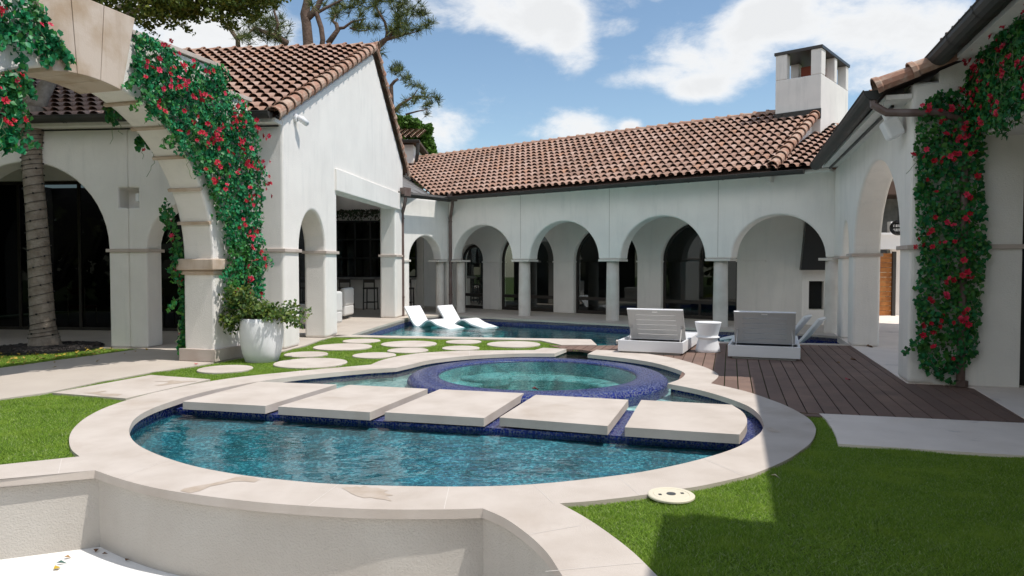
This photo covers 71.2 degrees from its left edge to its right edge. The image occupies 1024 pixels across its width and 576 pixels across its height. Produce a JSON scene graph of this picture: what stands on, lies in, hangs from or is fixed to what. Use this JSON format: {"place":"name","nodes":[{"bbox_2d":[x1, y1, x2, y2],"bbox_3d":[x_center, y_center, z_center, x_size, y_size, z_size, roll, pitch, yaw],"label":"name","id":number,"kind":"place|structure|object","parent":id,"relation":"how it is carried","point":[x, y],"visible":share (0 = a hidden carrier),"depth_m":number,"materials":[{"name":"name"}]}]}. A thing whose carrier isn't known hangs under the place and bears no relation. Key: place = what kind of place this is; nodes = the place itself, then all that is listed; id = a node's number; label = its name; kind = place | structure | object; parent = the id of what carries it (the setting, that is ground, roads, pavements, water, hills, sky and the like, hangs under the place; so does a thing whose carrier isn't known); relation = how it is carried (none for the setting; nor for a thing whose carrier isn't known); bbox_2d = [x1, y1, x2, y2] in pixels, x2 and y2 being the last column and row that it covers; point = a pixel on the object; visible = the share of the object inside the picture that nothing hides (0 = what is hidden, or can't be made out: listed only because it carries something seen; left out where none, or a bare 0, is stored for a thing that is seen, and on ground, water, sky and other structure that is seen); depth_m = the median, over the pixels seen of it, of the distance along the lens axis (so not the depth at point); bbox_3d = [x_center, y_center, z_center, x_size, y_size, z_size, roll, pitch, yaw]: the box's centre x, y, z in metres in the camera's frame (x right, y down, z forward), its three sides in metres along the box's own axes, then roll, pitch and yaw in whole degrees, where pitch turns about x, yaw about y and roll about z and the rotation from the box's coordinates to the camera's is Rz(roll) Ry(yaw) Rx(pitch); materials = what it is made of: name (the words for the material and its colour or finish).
{"place":"outdoors","nodes":[
{"label":"outdoors","id":0,"kind":"place"},
{"bbox_2d":[0,349,239,399],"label":"path","id":1,"kind":"structure","parent":0,"point":[30,380],"depth_m":10.23,"materials":[{"name":"stone"}]},
{"bbox_2d":[0,0,254,361],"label":"garden arch","id":2,"kind":"structure","parent":1,"relation":"on","point":[97,38],"depth_m":10.51,"materials":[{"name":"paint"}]},
{"bbox_2d":[0,69,43,156],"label":"flowering vine","id":3,"kind":"object","parent":2,"relation":"attached to","point":[19,86],"visible":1,"depth_m":7.90,"materials":[{"name":"green plant"}]},
{"bbox_2d":[0,0,76,82],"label":"flowering vine","id":4,"kind":"object","parent":2,"relation":"attached to","point":[51,38],"visible":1,"depth_m":8.03,"materials":[{"name":"green plant"}]},
{"bbox_2d":[102,107,185,354],"bbox_3d":[-5.403,-0.763,10.748,0.235,3.808,1.744,1,2,18],"label":"flowering vine","id":5,"kind":"object","parent":2,"relation":"attached to","point":[112,115],"visible":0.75,"depth_m":11.13,"materials":[{"name":"green plant"}]},
{"bbox_2d":[121,30,273,308],"bbox_3d":[-4.562,-1.466,10.817,0.337,4.040,3.184,1,2,18],"label":"flowering vine","id":6,"kind":"object","parent":2,"relation":"attached to","point":[154,107],"visible":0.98,"depth_m":10.95,"materials":[{"name":"green plant"}]},
{"bbox_2d":[0,306,492,358],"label":"terrace","id":7,"kind":"structure","parent":0,"point":[359,321],"depth_m":15.94,"materials":[{"name":"tile"}]},
{"bbox_2d":[0,181,304,330],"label":"glass wall","id":8,"kind":"structure","parent":7,"relation":"on","point":[79,243],"depth_m":16.50,"materials":[{"name":"black glass"}]},
{"bbox_2d":[92,0,291,37],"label":"oak tree","id":9,"kind":"object","parent":7,"relation":"on","point":[161,11],"visible":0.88,"depth_m":20.64,"materials":[{"name":"green plant"}]},
{"bbox_2d":[0,41,423,348],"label":"gabled pavilion","id":10,"kind":"structure","parent":7,"relation":"on","point":[344,149],"depth_m":13.66,"materials":[{"name":"paint"}]},
{"bbox_2d":[135,194,138,201],"bbox_3d":[-6.804,-1.650,13.124,0.120,0.140,0.260,0,2,0],"label":"wall light","id":11,"kind":"object","parent":10,"relation":"attached to","point":[136,197],"visible":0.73,"depth_m":13.00,"materials":[{"name":"white paint"}]},
{"bbox_2d":[293,114,308,125],"bbox_3d":[-3.884,-3.094,13.164,0.315,0.205,0.172,-1,2,-36],"label":"security camera","id":12,"kind":"object","parent":10,"relation":"attached to","point":[304,121],"visible":1,"depth_m":13.11,"materials":[{"name":"white paint"}]},
{"bbox_2d":[336,209,379,224],"bbox_3d":[-4.753,-2.463,24.838,2.906,0.583,0.214,0,2,6],"label":"hanging plant","id":13,"kind":"object","parent":10,"relation":"hanging from","point":[366,213],"visible":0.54,"depth_m":24.88,"materials":[{"name":"green plant"}]},
{"bbox_2d":[336,221,416,276],"bbox_3d":[-4.753,-1.365,25.034,2.890,1.980,0.060,0,2,6],"label":"bar window","id":14,"kind":"structure","parent":10,"relation":"attached to","point":[357,245],"depth_m":25.09,"materials":[{"name":"black glass"}]},
{"bbox_2d":[299,291,341,323],"bbox_3d":[-4.642,0.466,17.207,0.810,0.770,0.840,1,2,27],"label":"armchair","id":15,"kind":"object","parent":7,"relation":"on","point":[339,306],"visible":0.23,"depth_m":17.25,"materials":[{"name":"white fabric"}]},
{"bbox_2d":[338,279,354,308],"bbox_3d":[-5.617,0.210,24.286,0.427,1.031,0.433,0,2,6],"label":"bar stool","id":16,"kind":"object","parent":7,"relation":"on","point":[344,281],"visible":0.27,"depth_m":24.09,"materials":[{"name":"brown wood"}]},
{"bbox_2d":[341,287,353,315],"bbox_3d":[-4.930,0.375,20.050,0.810,0.770,0.840,0,2,4],"label":"armchair","id":17,"kind":"object","parent":7,"relation":"on","point":[347,301],"visible":0.48,"depth_m":19.81,"materials":[{"name":"white fabric"}]},
{"bbox_2d":[300,0,439,57],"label":"pine tree","id":18,"kind":"object","parent":7,"relation":"on","point":[307,13],"visible":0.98,"depth_m":26.55,"materials":[{"name":"green plant"}]},
{"bbox_2d":[363,279,378,309],"bbox_3d":[-4.781,0.213,24.202,0.427,1.031,0.433,0,2,6],"label":"bar stool","id":19,"kind":"object","parent":7,"relation":"on","point":[369,281],"visible":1,"depth_m":24.02,"materials":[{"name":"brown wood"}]},
{"bbox_2d":[337,277,416,307],"bbox_3d":[-4.780,0.168,24.814,2.880,1.080,0.480,0,2,6],"label":"bar counter","id":20,"kind":"object","parent":7,"relation":"on","point":[357,283],"visible":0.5,"depth_m":24.82,"materials":[{"name":"stone"}]},
{"bbox_2d":[409,279,413,305],"bbox_3d":[-3.532,0.218,24.027,0.427,1.031,0.433,0,2,6],"label":"bar stool","id":21,"kind":"object","parent":7,"relation":"on","point":[410,288],"visible":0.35,"depth_m":23.82,"materials":[{"name":"black metal"}]},
{"bbox_2d":[386,59,443,116],"bbox_3d":[-4.002,-5.358,29.730,2.433,8.580,2.723,0,2,0],"label":"pine tree","id":22,"kind":"object","parent":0,"point":[405,79],"visible":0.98,"depth_m":29.68,"materials":[{"name":"green plant"}]},
{"bbox_2d":[0,291,1023,575],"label":"lawn","id":23,"kind":"structure","parent":0,"point":[700,491],"depth_m":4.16,"materials":[{"name":"green plant"}]},
{"bbox_2d":[0,341,104,355],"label":"tree bed","id":24,"kind":"object","parent":23,"relation":"on","point":[22,349],"visible":0.88,"depth_m":12.63,"materials":[{"name":"black soil"}]},
{"bbox_2d":[21,77,62,345],"bbox_3d":[-8.174,-3.604,10.437,7.706,9.718,11.495,-1,2,-20],"label":"palm tree","id":25,"kind":"object","parent":24,"relation":"in","point":[44,89],"visible":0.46,"depth_m":12.95,"materials":[{"name":"brown plant"}]},
{"bbox_2d":[20,131,60,338],"bbox_3d":[-8.624,-1.096,13.074,0.603,4.049,0.513,0,2,0],"label":"string light","id":26,"kind":"object","parent":25,"relation":"attached to","point":[36,238],"visible":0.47,"depth_m":12.93,"materials":[{"name":"black plastic"}]},
{"bbox_2d":[0,347,147,366],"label":"grass","id":27,"kind":"structure","parent":23,"relation":"on","point":[56,355],"depth_m":11.80,"materials":[{"name":"green plant"}]},
{"bbox_2d":[52,375,209,400],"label":"paving slab","id":28,"kind":"structure","parent":23,"relation":"on","point":[126,389],"depth_m":8.78,"materials":[{"name":"stone"}]},
{"bbox_2d":[197,365,252,373],"bbox_3d":[-4.160,1.218,10.384,0.760,0.102,0.760,0,2,0],"label":"stepping stone","id":29,"kind":"object","parent":23,"relation":"on","point":[220,369],"visible":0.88,"depth_m":10.28,"materials":[{"name":"stone"}]},
{"bbox_2d":[222,0,295,46],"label":"pine tree","id":30,"kind":"object","parent":23,"relation":"on","point":[276,36],"visible":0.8,"depth_m":28.64,"materials":[{"name":"green plant"}]},
{"bbox_2d":[239,318,283,362],"bbox_3d":[-3.970,0.821,11.352,0.670,0.695,0.670,0,2,0],"label":"planter","id":31,"kind":"object","parent":23,"relation":"on","point":[261,341],"visible":0.87,"depth_m":11.09,"materials":[{"name":"ceramic"}]},
{"bbox_2d":[218,284,311,334],"bbox_3d":[-3.928,0.331,11.334,1.463,0.819,0.880,0,2,0],"label":"shrub","id":32,"kind":"object","parent":31,"relation":"in","point":[267,312],"visible":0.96,"depth_m":11.16,"materials":[{"name":"green plant"}]},
{"bbox_2d":[284,351,327,358],"bbox_3d":[-3.480,1.163,12.093,0.720,0.102,0.720,0,2,0],"label":"stepping stone","id":33,"kind":"object","parent":23,"relation":"on","point":[309,354],"visible":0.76,"depth_m":12.00,"materials":[{"name":"stone"}]},
{"bbox_2d":[273,358,346,368],"bbox_3d":[-3.100,1.198,11.024,1.100,0.102,1.100,0,2,0],"label":"stepping stone","id":34,"kind":"object","parent":23,"relation":"on","point":[311,363],"visible":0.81,"depth_m":10.90,"materials":[{"name":"stone"}]},
{"bbox_2d":[313,343,371,350],"bbox_3d":[-3.120,1.128,13.193,1.060,0.102,1.060,0,2,0],"label":"stepping stone","id":35,"kind":"object","parent":23,"relation":"on","point":[344,347],"visible":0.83,"depth_m":13.02,"materials":[{"name":"stone"}]},
{"bbox_2d":[342,339,379,343],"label":"stepping stone","id":36,"kind":"object","parent":23,"relation":"on","point":[362,341],"visible":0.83,"depth_m":14.05,"materials":[{"name":"stone"}]},
{"bbox_2d":[352,352,395,358],"bbox_3d":[-2.300,1.168,11.963,0.720,0.102,0.720,0,2,0],"label":"stepping stone","id":37,"kind":"object","parent":23,"relation":"on","point":[376,355],"visible":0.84,"depth_m":11.87,"materials":[{"name":"stone"}]},
{"bbox_2d":[387,348,427,353],"bbox_3d":[-1.840,1.146,12.643,0.720,0.102,0.720,0,2,0],"label":"stepping stone","id":38,"kind":"object","parent":23,"relation":"on","point":[409,350],"visible":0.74,"depth_m":12.56,"materials":[{"name":"stone"}]},
{"bbox_2d":[381,341,436,347],"bbox_3d":[-1.970,1.113,13.682,1.060,0.102,1.060,0,2,0],"label":"stepping stone","id":39,"kind":"object","parent":23,"relation":"on","point":[409,344],"visible":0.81,"depth_m":13.51,"materials":[{"name":"stone"}]},
{"bbox_2d":[399,128,427,187],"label":"block","id":40,"kind":"structure","parent":23,"relation":"on","point":[414,149],"depth_m":27.95,"materials":[{"name":"paint"}]},
{"bbox_2d":[396,114,438,154],"bbox_3d":[-4.428,-4.310,32.887,2.416,7.360,1.511,0,2,0],"label":"leafy tree","id":41,"kind":"object","parent":23,"relation":"on","point":[426,138],"visible":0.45,"depth_m":32.35,"materials":[{"name":"green plant"}]},
{"bbox_2d":[69,348,815,518],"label":"round pool","id":42,"kind":"structure","parent":23,"relation":"in","point":[379,467],"depth_m":6.59,"materials":[{"name":"stone"}]},
{"bbox_2d":[183,382,336,413],"bbox_3d":[-2.917,1.274,8.441,1.071,0.085,1.466,1,2,15],"label":"slab step","id":43,"kind":"object","parent":42,"relation":"on","point":[263,397],"visible":0.92,"depth_m":8.14,"materials":[{"name":"stone"}]},
{"bbox_2d":[278,385,427,419],"bbox_3d":[-1.754,1.283,8.143,1.079,0.085,1.471,1,2,17],"label":"slab step","id":44,"kind":"object","parent":42,"relation":"on","point":[358,402],"visible":0.92,"depth_m":7.82,"materials":[{"name":"stone"}]},
{"bbox_2d":[384,389,523,426],"bbox_3d":[-0.581,1.293,7.846,1.065,0.085,1.460,1,2,17],"label":"slab step","id":45,"kind":"object","parent":42,"relation":"on","point":[464,407],"visible":0.92,"depth_m":7.54,"materials":[{"name":"stone"}]},
{"bbox_2d":[292,352,748,412],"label":"water","id":46,"kind":"structure","parent":42,"relation":"in","point":[564,356],"depth_m":9.90,"materials":[{"name":"blue liquid"}]},
{"bbox_2d":[407,358,668,406],"bbox_3d":[0.350,1.444,10.051,3.620,0.512,3.620,0,2,0],"label":"spa","id":47,"kind":"object","parent":42,"relation":"in","point":[644,382],"visible":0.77,"depth_m":10.62,"materials":[{"name":"tile"}]},
{"bbox_2d":[438,361,636,390],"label":"water","id":48,"kind":"structure","parent":47,"relation":"in","point":[511,378],"depth_m":10.06,"materials":[{"name":"teal liquid"}]},
{"bbox_2d":[499,395,627,434],"bbox_3d":[0.578,1.304,7.490,1.086,0.085,1.368,1,2,17],"label":"slab step","id":49,"kind":"object","parent":42,"relation":"on","point":[602,416],"visible":1,"depth_m":7.19,"materials":[{"name":"stone"}]},
{"bbox_2d":[625,400,746,443],"bbox_3d":[1.768,1.315,7.144,1.097,0.085,1.400,1,2,16],"label":"slab step","id":50,"kind":"object","parent":42,"relation":"on","point":[709,422],"visible":1,"depth_m":6.82,"materials":[{"name":"stone"}]},
{"bbox_2d":[442,346,479,350],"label":"stepping stone","id":51,"kind":"object","parent":23,"relation":"on","point":[460,348],"visible":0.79,"depth_m":12.87,"materials":[{"name":"stone"}]},
{"bbox_2d":[446,340,480,344],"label":"stepping stone","id":52,"kind":"object","parent":23,"relation":"on","point":[466,342],"visible":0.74,"depth_m":14.04,"materials":[{"name":"stone"}]},
{"bbox_2d":[487,341,539,347],"bbox_3d":[0.030,1.114,13.633,1.020,0.102,1.020,0,2,0],"label":"stepping stone","id":53,"kind":"object","parent":23,"relation":"on","point":[514,344],"visible":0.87,"depth_m":13.51,"materials":[{"name":"stone"}]},
{"bbox_2d":[335,316,850,357],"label":"lap pool","id":54,"kind":"structure","parent":23,"relation":"in","point":[599,329],"depth_m":18.20,"materials":[{"name":"liquid"}]},
{"bbox_2d":[404,305,464,332],"bbox_3d":[-2.156,0.935,19.823,1.776,0.825,0.620,1,2,38],"label":"pool chaise","id":55,"kind":"object","parent":54,"relation":"in","point":[417,316],"visible":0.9,"depth_m":19.93,"materials":[{"name":"white plastic"}]},
{"bbox_2d":[437,305,497,336],"bbox_3d":[-1.256,0.925,20.142,1.776,0.825,0.620,1,2,38],"label":"pool chaise","id":56,"kind":"object","parent":54,"relation":"in","point":[448,313],"visible":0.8,"depth_m":20.29,"materials":[{"name":"white plastic"}]},
{"bbox_2d":[378,324,723,344],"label":"water","id":57,"kind":"structure","parent":54,"relation":"in","point":[485,331],"depth_m":18.07,"materials":[{"name":"blue liquid"}]},
{"bbox_2d":[720,314,811,341],"bbox_3d":[5.421,0.959,15.322,1.776,0.825,0.620,1,2,35],"label":"pool chaise","id":58,"kind":"object","parent":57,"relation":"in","point":[802,322],"visible":0.3,"depth_m":14.94,"materials":[{"name":"white plastic"}]},
{"bbox_2d":[771,317,825,342],"bbox_3d":[5.601,0.997,15.073,1.776,0.825,0.620,1,2,35],"label":"pool chaise","id":59,"kind":"object","parent":57,"relation":"in","point":[816,324],"visible":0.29,"depth_m":14.51,"materials":[{"name":"white plastic"}]},
{"bbox_2d":[398,110,838,332],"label":"arcade building","id":60,"kind":"structure","parent":23,"relation":"on","point":[704,218],"depth_m":20.14,"materials":[{"name":"paint"}]},
{"bbox_2d":[774,44,849,136],"bbox_3d":[8.451,-4.980,20.117,1.260,2.870,2.560,2,2,40],"label":"chimney","id":61,"kind":"object","parent":60,"relation":"on","point":[814,82],"visible":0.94,"depth_m":19.34,"materials":[{"name":"paint"}]},
{"bbox_2d":[648,487,694,503],"bbox_3d":[1.040,1.351,4.676,0.304,0.018,0.304,0,2,0],"label":"access lid","id":62,"kind":"object","parent":23,"relation":"in","point":[671,495],"visible":1,"depth_m":4.64,"materials":[{"name":"beige plastic"}]},
{"bbox_2d":[819,413,1023,457],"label":"concrete slab","id":63,"kind":"structure","parent":23,"relation":"on","point":[980,438],"depth_m":6.34,"materials":[{"name":"grey concrete"}]},
{"bbox_2d":[103,0,975,193],"label":"sky","id":64,"kind":"structure","parent":0,"point":[505,72],"materials":[{"name":"blue"}]},
{"bbox_2d":[440,310,836,341],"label":"walkway","id":65,"kind":"structure","parent":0,"point":[560,318],"depth_m":19.87,"materials":[{"name":"tile"}]},
{"bbox_2d":[799,221,826,324],"bbox_3d":[8.069,-0.771,17.880,1.659,3.400,1.050,1,2,17],"label":"fireplace","id":66,"kind":"object","parent":65,"relation":"on","point":[812,267],"visible":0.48,"depth_m":17.94,"materials":[{"name":"paint"}]},
{"bbox_2d":[549,343,1023,422],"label":"deck","id":67,"kind":"structure","parent":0,"point":[812,381],"depth_m":8.82,"materials":[{"name":"brown wood"}]},
{"bbox_2d":[618,308,697,354],"bbox_3d":[2.711,0.719,13.014,1.103,0.755,2.000,1,2,22],"label":"daybed","id":68,"kind":"object","parent":67,"relation":"on","point":[670,336],"visible":0.96,"depth_m":12.52,"materials":[{"name":"white paint"}]},
{"bbox_2d":[695,321,721,352],"bbox_3d":[3.410,0.849,12.453,0.456,0.520,0.456,0,2,0],"label":"side table","id":69,"kind":"object","parent":67,"relation":"on","point":[707,336],"visible":1,"depth_m":12.29,"materials":[{"name":"white plastic"}]},
{"bbox_2d":[728,311,799,360],"bbox_3d":[4.349,0.742,12.307,1.088,0.755,2.000,1,2,20],"label":"daybed","id":70,"kind":"object","parent":67,"relation":"on","point":[753,337],"visible":1,"depth_m":11.80,"materials":[{"name":"white paint"}]},
{"bbox_2d":[834,315,1023,418],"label":"porch floor","id":71,"kind":"structure","parent":0,"point":[884,353],"depth_m":11.37,"materials":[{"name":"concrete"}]},
{"bbox_2d":[879,252,895,315],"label":"garden gate","id":72,"kind":"structure","parent":71,"relation":"on","point":[887,304],"depth_m":21.17,"materials":[{"name":"brown wood"}]},
{"bbox_2d":[880,181,899,314],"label":"side building","id":73,"kind":"structure","parent":71,"relation":"on","point":[890,241],"depth_m":21.43,"materials":[{"name":"paint"}]},
{"bbox_2d":[810,0,1023,386],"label":"wing","id":74,"kind":"structure","parent":71,"relation":"on","point":[864,157],"depth_m":8.99,"materials":[{"name":"white paint"}]},
{"bbox_2d":[879,115,904,140],"bbox_3d":[5.011,-2.139,9.443,0.269,0.367,0.300,1,2,17],"label":"outdoor speaker","id":75,"kind":"object","parent":74,"relation":"attached to","point":[891,128],"visible":0.82,"depth_m":9.32},
{"bbox_2d":[889,208,899,234],"bbox_3d":[9.150,-1.812,16.951,0.364,1.131,0.364,0,2,0],"label":"lantern","id":76,"kind":"object","parent":74,"relation":"hanging from","point":[891,228],"visible":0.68,"depth_m":16.94,"materials":[{"name":"black metal"}]},
{"bbox_2d":[900,4,1023,384],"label":"flowering vine","id":77,"kind":"object","parent":74,"relation":"attached to","point":[979,97],"visible":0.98,"depth_m":8.79,"materials":[{"name":"green plant"}]},
{"label":"pit floor","id":78,"kind":"structure","parent":0,"visible":0},
{"bbox_2d":[0,547,178,575],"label":"bench","id":79,"kind":"object","parent":78,"relation":"on","point":[86,562],"visible":0.98,"depth_m":4.97,"materials":[{"name":"fabric"}]},
{"bbox_2d":[0,456,656,575],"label":"retaining wall","id":80,"kind":"structure","parent":78,"relation":"on","point":[58,505],"depth_m":4.56,"materials":[{"name":"stone"}]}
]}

